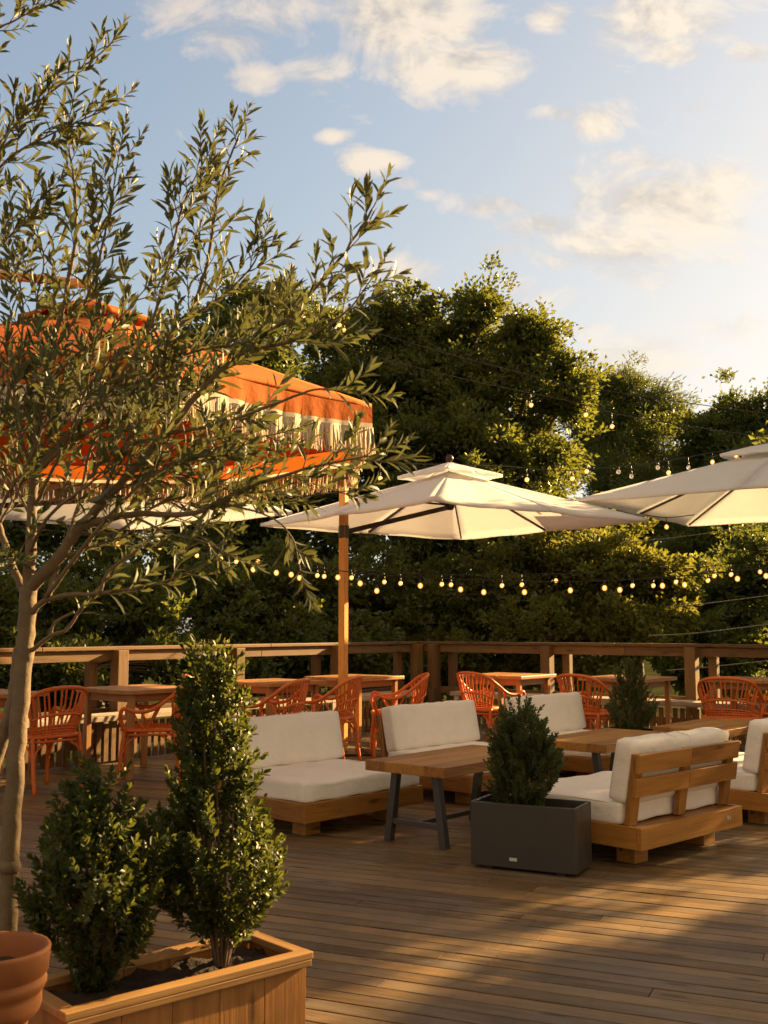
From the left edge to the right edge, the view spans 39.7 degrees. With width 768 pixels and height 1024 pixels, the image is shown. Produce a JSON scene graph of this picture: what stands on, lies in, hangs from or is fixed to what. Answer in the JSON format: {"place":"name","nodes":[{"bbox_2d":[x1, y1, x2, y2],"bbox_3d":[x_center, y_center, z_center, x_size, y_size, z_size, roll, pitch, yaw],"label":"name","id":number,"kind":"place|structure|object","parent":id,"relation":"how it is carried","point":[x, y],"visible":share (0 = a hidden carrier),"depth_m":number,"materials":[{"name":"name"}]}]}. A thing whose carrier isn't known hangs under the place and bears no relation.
{"place":"outdoors","nodes":[
{"label":"outdoors","id":0,"kind":"place"},
{"bbox_2d":[130,633,289,967],"bbox_3d":[-0.496,0.887,3.322,0.503,1.012,0.491,-4,-8,35],"label":"planter shrub","id":1,"kind":"object","parent":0,"point":[197,810],"visible":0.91,"depth_m":3.25,"materials":[{"name":"green plant"}]},
{"bbox_2d":[0,724,767,1023],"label":"deck","id":2,"kind":"structure","parent":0,"point":[411,925],"depth_m":4.62,"materials":[{"name":"brown wood"}]},
{"bbox_2d":[0,689,47,784],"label":"cafe table","id":3,"kind":"object","parent":2,"relation":"on","point":[3,695],"visible":0.3,"depth_m":8.73,"materials":[{"name":"brown wood"}]},
{"bbox_2d":[0,931,50,1023],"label":"terracotta pot","id":4,"kind":"object","parent":2,"relation":"on","point":[24,960],"visible":1,"depth_m":2.52,"materials":[{"name":"ceramic"}]},
{"bbox_2d":[0,685,87,795],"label":"rattan armchair","id":5,"kind":"object","parent":2,"relation":"on","point":[69,733],"visible":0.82,"depth_m":8.33,"materials":[{"name":"orange wicker"}]},
{"bbox_2d":[76,684,198,780],"bbox_3d":[-2.180,1.931,9.427,0.777,0.750,0.780,-5,-8,40],"label":"cafe table","id":6,"kind":"object","parent":2,"relation":"on","point":[143,694],"visible":0.72,"depth_m":9.27,"materials":[{"name":"brown wood"}]},
{"bbox_2d":[0,466,291,529],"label":"parasol","id":7,"kind":"object","parent":2,"relation":"on","point":[66,509],"visible":0.06,"depth_m":11.14,"materials":[{"name":"white fabric"}]},
{"bbox_2d":[2,525,767,594],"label":"string lights","id":8,"kind":"object","parent":7,"relation":"hanging from","point":[524,591],"visible":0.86,"depth_m":10.68,"materials":[{"name":"yellow glass"}]},
{"bbox_2d":[117,685,184,783],"bbox_3d":[-1.938,1.854,9.059,0.588,0.829,0.597,1,-6,-8],"label":"rattan armchair","id":9,"kind":"object","parent":2,"relation":"on","point":[150,726],"visible":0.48,"depth_m":8.81,"materials":[{"name":"orange wicker"}]},
{"bbox_2d":[28,930,312,1023],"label":"wooden planter","id":10,"kind":"object","parent":2,"relation":"on","point":[260,978],"visible":0.87,"depth_m":3.07,"materials":[{"name":"brown wood"}]},
{"bbox_2d":[8,750,184,996],"bbox_3d":[-0.813,1.050,3.055,0.474,0.718,0.447,-6,-8,43],"label":"planter shrub","id":11,"kind":"object","parent":10,"relation":"in","point":[106,901],"visible":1,"depth_m":2.97,"materials":[{"name":"green plant"}]},
{"bbox_2d":[0,270,375,504],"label":"fringed parasol","id":12,"kind":"object","parent":2,"relation":"on","point":[333,412],"visible":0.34,"depth_m":6.37,"materials":[{"name":"orange fabric"}]},
{"bbox_2d":[0,641,422,757],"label":"deck railing","id":13,"kind":"object","parent":2,"relation":"on","point":[119,657],"visible":0.47,"depth_m":11.40,"materials":[{"name":"brown wood"}]},
{"bbox_2d":[0,690,426,773],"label":"long bench","id":14,"kind":"object","parent":2,"relation":"on","point":[62,752],"visible":0.23,"depth_m":10.09,"materials":[{"name":"brown wood"}]},
{"bbox_2d":[233,678,310,717],"bbox_3d":[-0.980,1.911,9.585,0.588,0.829,0.597,-2,-7,20],"label":"rattan armchair","id":15,"kind":"object","parent":2,"relation":"on","point":[302,691],"visible":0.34,"depth_m":9.41,"materials":[{"name":"orange wicker"}]},
{"bbox_2d":[229,678,326,715],"bbox_3d":[-1.120,2.057,10.590,0.777,0.750,0.780,-6,-8,42],"label":"cafe table","id":16,"kind":"object","parent":2,"relation":"on","point":[268,687],"visible":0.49,"depth_m":10.36,"materials":[{"name":"brown wood"}]},
{"bbox_2d":[211,710,422,835],"bbox_3d":[-0.456,1.719,7.153,0.963,0.681,1.080,-6,-8,43],"label":"lounge sofa","id":17,"kind":"object","parent":2,"relation":"on","point":[310,783],"visible":0.75,"depth_m":6.97,"materials":[{"name":"white fabric"}]},
{"bbox_2d":[292,675,362,760],"bbox_3d":[-0.509,1.970,10.134,0.588,0.829,0.597,-2,-6,17],"label":"rattan armchair","id":18,"kind":"object","parent":2,"relation":"on","point":[345,714],"visible":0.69,"depth_m":10.00,"materials":[{"name":"orange wicker"}]},
{"bbox_2d":[304,674,403,748],"bbox_3d":[-0.320,2.164,11.584,0.777,0.750,0.780,-5,-8,38],"label":"cafe table","id":19,"kind":"object","parent":2,"relation":"on","point":[375,680],"visible":0.61,"depth_m":11.43,"materials":[{"name":"brown wood"}]},
{"bbox_2d":[370,672,429,758],"bbox_3d":[0.162,2.031,10.696,0.588,0.829,0.597,0,-6,-4],"label":"rattan armchair","id":20,"kind":"object","parent":2,"relation":"on","point":[418,695],"visible":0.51,"depth_m":10.58,"materials":[{"name":"orange wicker"}]},
{"bbox_2d":[365,744,518,849],"bbox_3d":[0.475,1.768,6.670,0.598,0.480,1.120,-5,-8,40],"label":"table","id":21,"kind":"object","parent":2,"relation":"on","point":[437,766],"visible":0.63,"depth_m":6.38,"materials":[{"name":"brown wood"}]},
{"bbox_2d":[260,455,648,756],"bbox_3d":[0.700,0.922,11.216,2.919,3.140,2.919,5,-8,-37],"label":"parasol","id":22,"kind":"object","parent":2,"relation":"on","point":[449,499],"visible":0.94,"depth_m":11.14,"materials":[{"name":"white fabric"}]},
{"bbox_2d":[3,523,767,587],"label":"string lights","id":23,"kind":"object","parent":22,"relation":"hanging from","point":[400,583],"visible":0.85,"depth_m":13.19,"materials":[{"name":"yellow glass"}]},
{"bbox_2d":[374,700,549,803],"bbox_3d":[0.637,1.847,8.328,0.963,0.681,1.080,-6,-8,43],"label":"lounge sofa","id":24,"kind":"object","parent":2,"relation":"on","point":[410,728],"visible":0.54,"depth_m":8.33,"materials":[{"name":"white fabric"}]},
{"bbox_2d":[456,671,525,739],"bbox_3d":[1.087,2.082,11.165,0.588,0.829,0.597,5,-8,-38],"label":"rattan armchair","id":25,"kind":"object","parent":2,"relation":"on","point":[489,707],"visible":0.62,"depth_m":10.96,"materials":[{"name":"orange wicker"}]},
{"bbox_2d":[463,672,555,736],"bbox_3d":[1.420,2.213,12.032,0.777,0.750,0.780,-5,-8,38],"label":"cafe table","id":26,"kind":"object","parent":2,"relation":"on","point":[518,680],"visible":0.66,"depth_m":11.89,"materials":[{"name":"brown wood"}]},
{"bbox_2d":[470,794,591,876],"bbox_3d":[0.788,1.730,5.715,0.585,0.350,0.289,-3,-7,27],"label":"box planter","id":27,"kind":"object","parent":2,"relation":"on","point":[552,835],"visible":0.98,"depth_m":5.59,"materials":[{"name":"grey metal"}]},
{"bbox_2d":[480,694,569,805],"bbox_3d":[0.753,1.321,5.776,0.475,0.656,0.436,3,-7,-28],"label":"planter bush","id":28,"kind":"object","parent":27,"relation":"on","point":[533,751],"visible":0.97,"depth_m":5.69,"materials":[{"name":"green plant"}]},
{"bbox_2d":[498,692,610,775],"bbox_3d":[1.722,1.961,9.384,0.963,0.681,1.080,-6,-8,43],"label":"lounge sofa","id":29,"kind":"object","parent":2,"relation":"on","point":[563,713],"visible":0.41,"depth_m":9.55,"materials":[{"name":"white fabric"}]},
{"bbox_2d":[556,673,619,729],"bbox_3d":[2.068,2.028,10.665,0.588,0.829,0.597,6,-8,-42],"label":"rattan armchair","id":30,"kind":"object","parent":2,"relation":"on","point":[593,711],"visible":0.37,"depth_m":10.44,"materials":[{"name":"orange wicker"}]},
{"bbox_2d":[419,641,767,727],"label":"deck railing","id":31,"kind":"object","parent":2,"relation":"on","point":[690,653],"visible":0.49,"depth_m":13.37,"materials":[{"name":"brown wood"}]},
{"bbox_2d":[546,728,667,776],"bbox_3d":[1.650,1.898,7.873,0.598,0.480,1.120,-5,-8,40],"label":"table","id":32,"kind":"object","parent":2,"relation":"on","point":[596,742],"visible":0.27,"depth_m":7.63,"materials":[{"name":"brown wood"}]},
{"bbox_2d":[450,690,767,743],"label":"long bench","id":33,"kind":"object","parent":2,"relation":"on","point":[674,702],"visible":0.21,"depth_m":12.08,"materials":[{"name":"brown wood"}]},
{"bbox_2d":[510,727,742,863],"bbox_3d":[1.425,1.635,6.369,1.080,0.681,0.963,6,-8,-43],"label":"lounge sofa","id":34,"kind":"object","parent":2,"relation":"on","point":[649,792],"visible":0.84,"depth_m":5.97,"materials":[{"name":"white fabric"}]},
{"bbox_2d":[602,726,652,730],"bbox_3d":[2.329,2.169,9.772,0.585,0.350,0.288,-5,-8,40],"label":"box planter","id":35,"kind":"object","parent":2,"relation":"on","point":[648,729],"visible":0.06,"depth_m":9.87,"materials":[{"name":"grey metal"}]},
{"bbox_2d":[605,654,658,729],"bbox_3d":[2.277,1.717,9.800,0.472,0.823,0.529,0,-6,0],"label":"planter bush","id":36,"kind":"object","parent":35,"relation":"in","point":[629,696],"visible":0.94,"depth_m":9.74,"materials":[{"name":"green plant"}]},
{"bbox_2d":[579,675,676,729],"bbox_3d":[2.620,2.143,11.386,0.777,0.750,0.780,-5,-8,38],"label":"cafe table","id":37,"kind":"object","parent":2,"relation":"on","point":[651,681],"visible":0.41,"depth_m":11.33,"materials":[{"name":"brown wood"}]},
{"bbox_2d":[577,442,767,525],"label":"parasol","id":38,"kind":"object","parent":2,"relation":"on","point":[732,490],"visible":0.99,"depth_m":12.76,"materials":[{"name":"white fabric"}]},
{"bbox_2d":[370,442,767,481],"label":"string lights","id":39,"kind":"object","parent":38,"relation":"hanging from","point":[668,472],"visible":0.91,"depth_m":12.73,"materials":[{"name":"black"}]},
{"bbox_2d":[643,514,693,528],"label":"string lights","id":40,"kind":"object","parent":38,"relation":"hanging from","point":[666,526],"visible":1,"depth_m":12.46,"materials":[{"name":"black"}]},
{"bbox_2d":[620,523,767,542],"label":"support wire","id":41,"kind":"object","parent":38,"relation":"attached to","point":[693,535],"visible":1,"depth_m":14.55,"materials":[{"name":"grey metal"}]},
{"bbox_2d":[648,624,767,635],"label":"support wire","id":42,"kind":"object","parent":38,"relation":"attached to","point":[708,631],"visible":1,"depth_m":14.70,"materials":[{"name":"grey metal"}]},
{"bbox_2d":[667,595,767,607],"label":"support wire","id":43,"kind":"object","parent":38,"relation":"attached to","point":[717,602],"visible":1,"depth_m":14.45,"materials":[{"name":"grey metal"}]},
{"bbox_2d":[667,660,767,670],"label":"support wire","id":44,"kind":"object","parent":38,"relation":"attached to","point":[722,665],"visible":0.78,"depth_m":14.65,"materials":[{"name":"grey metal"}]},
{"bbox_2d":[653,717,751,737],"bbox_3d":[2.770,2.005,8.857,0.598,0.480,1.120,-5,-8,40],"label":"table","id":45,"kind":"object","parent":2,"relation":"on","point":[735,727],"visible":0.26,"depth_m":8.72,"materials":[{"name":"brown wood"}]},
{"bbox_2d":[697,676,766,719],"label":"rattan armchair","id":46,"kind":"object","parent":2,"relation":"on","point":[705,698],"visible":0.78,"depth_m":9.93,"materials":[{"name":"orange wicker"}]},
{"bbox_2d":[706,676,767,739],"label":"cafe table","id":47,"kind":"object","parent":2,"relation":"on","point":[761,683],"visible":0.35,"depth_m":10.96,"materials":[{"name":"brown wood"}]},
{"bbox_2d":[728,718,767,824],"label":"lounge sofa","id":48,"kind":"object","parent":2,"relation":"on","point":[749,788],"visible":0.48,"depth_m":6.93,"materials":[{"name":"white fabric"}]},
{"bbox_2d":[746,691,767,717],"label":"rattan armchair","id":49,"kind":"object","parent":2,"relation":"on","point":[765,714],"visible":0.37,"depth_m":10.61,"materials":[{"name":"orange wicker"}]},
{"bbox_2d":[0,635,767,766],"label":"ground","id":50,"kind":"structure","parent":0,"point":[648,670],"depth_m":44.80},
{"bbox_2d":[0,552,223,762],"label":"hedge shrub","id":51,"kind":"object","parent":50,"relation":"on","point":[153,618],"visible":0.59,"depth_m":13.64,"materials":[{"name":"green plant"}]},
{"bbox_2d":[0,489,259,755],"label":"broadleaf tree","id":52,"kind":"object","parent":50,"relation":"on","point":[48,544],"visible":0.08,"depth_m":18.05,"materials":[{"name":"green plant"}]},
{"bbox_2d":[158,260,366,708],"bbox_3d":[-2.818,-0.175,22.100,5.353,11.170,5.236,0,-6,0],"label":"broadleaf tree","id":53,"kind":"object","parent":50,"relation":"on","point":[273,360],"visible":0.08,"depth_m":22.91,"materials":[{"name":"green plant"}]},
{"bbox_2d":[164,528,405,716],"bbox_3d":[-1.646,2.409,15.416,3.315,4.610,3.307,-5,-8,38],"label":"hedge shrub","id":54,"kind":"object","parent":50,"relation":"on","point":[259,606],"visible":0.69,"depth_m":15.17,"materials":[{"name":"green plant"}]},
{"bbox_2d":[264,250,628,700],"bbox_3d":[0.882,0.031,19.228,6.896,10.201,5.664,0,-6,0],"label":"broadleaf tree","id":55,"kind":"object","parent":50,"relation":"on","point":[464,421],"visible":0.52,"depth_m":19.06,"materials":[{"name":"green plant"}]},
{"bbox_2d":[331,542,563,702],"bbox_3d":[0.558,2.655,17.368,4.344,4.537,3.806,3,-7,-23],"label":"hedge shrub","id":56,"kind":"object","parent":50,"relation":"on","point":[501,662],"visible":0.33,"depth_m":16.74,"materials":[{"name":"green plant"}]},
{"bbox_2d":[446,516,723,729],"bbox_3d":[3.059,2.329,16.695,4.242,5.052,3.400,0,-6,0],"label":"hedge shrub","id":57,"kind":"object","parent":50,"relation":"on","point":[594,612],"visible":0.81,"depth_m":16.24,"materials":[{"name":"green plant"}]},
{"bbox_2d":[552,350,710,675],"bbox_3d":[5.817,0.713,25.566,5.170,10.161,6.481,0,-6,0],"label":"tree","id":58,"kind":"object","parent":50,"relation":"on","point":[630,441],"visible":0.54,"depth_m":25.94,"materials":[{"name":"green plant"}]},
{"bbox_2d":[640,367,767,740],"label":"broadleaf tree","id":59,"kind":"object","parent":50,"relation":"on","point":[703,441],"visible":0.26,"depth_m":24.82,"materials":[{"name":"green plant"}]},
{"bbox_2d":[645,523,767,708],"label":"hedge shrub","id":60,"kind":"object","parent":50,"relation":"on","point":[734,613],"visible":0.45,"depth_m":17.78,"materials":[{"name":"green plant"}]},
{"bbox_2d":[748,420,767,586],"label":"hedge tree","id":61,"kind":"object","parent":50,"relation":"on","point":[763,439],"visible":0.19,"depth_m":13.55,"materials":[{"name":"green plant"}]},
{"bbox_2d":[259,324,767,436],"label":"string lights","id":62,"kind":"object","parent":61,"relation":"hanging from","point":[585,415],"visible":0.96,"depth_m":13.22,"materials":[{"name":"black"}]},
{"bbox_2d":[0,0,767,633],"label":"sky","id":63,"kind":"structure","parent":0,"point":[612,155],"materials":[{"name":"blue"}]},
{"bbox_2d":[287,306,767,413],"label":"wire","id":64,"kind":"object","parent":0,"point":[339,325],"visible":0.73,"depth_m":13.77,"materials":[{"name":"black"}]},
{"bbox_3d":[-1.160,1.493,3.218,0.248,0.285,0.248,0,-6,0],"label":"nursery pot","id":65,"kind":"object","parent":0,"visible":0},
{"bbox_2d":[0,0,431,930],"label":"olive tree","id":66,"kind":"object","parent":65,"relation":"in","point":[124,394],"visible":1,"depth_m":3.31,"materials":[{"name":"green plant"}]}
]}

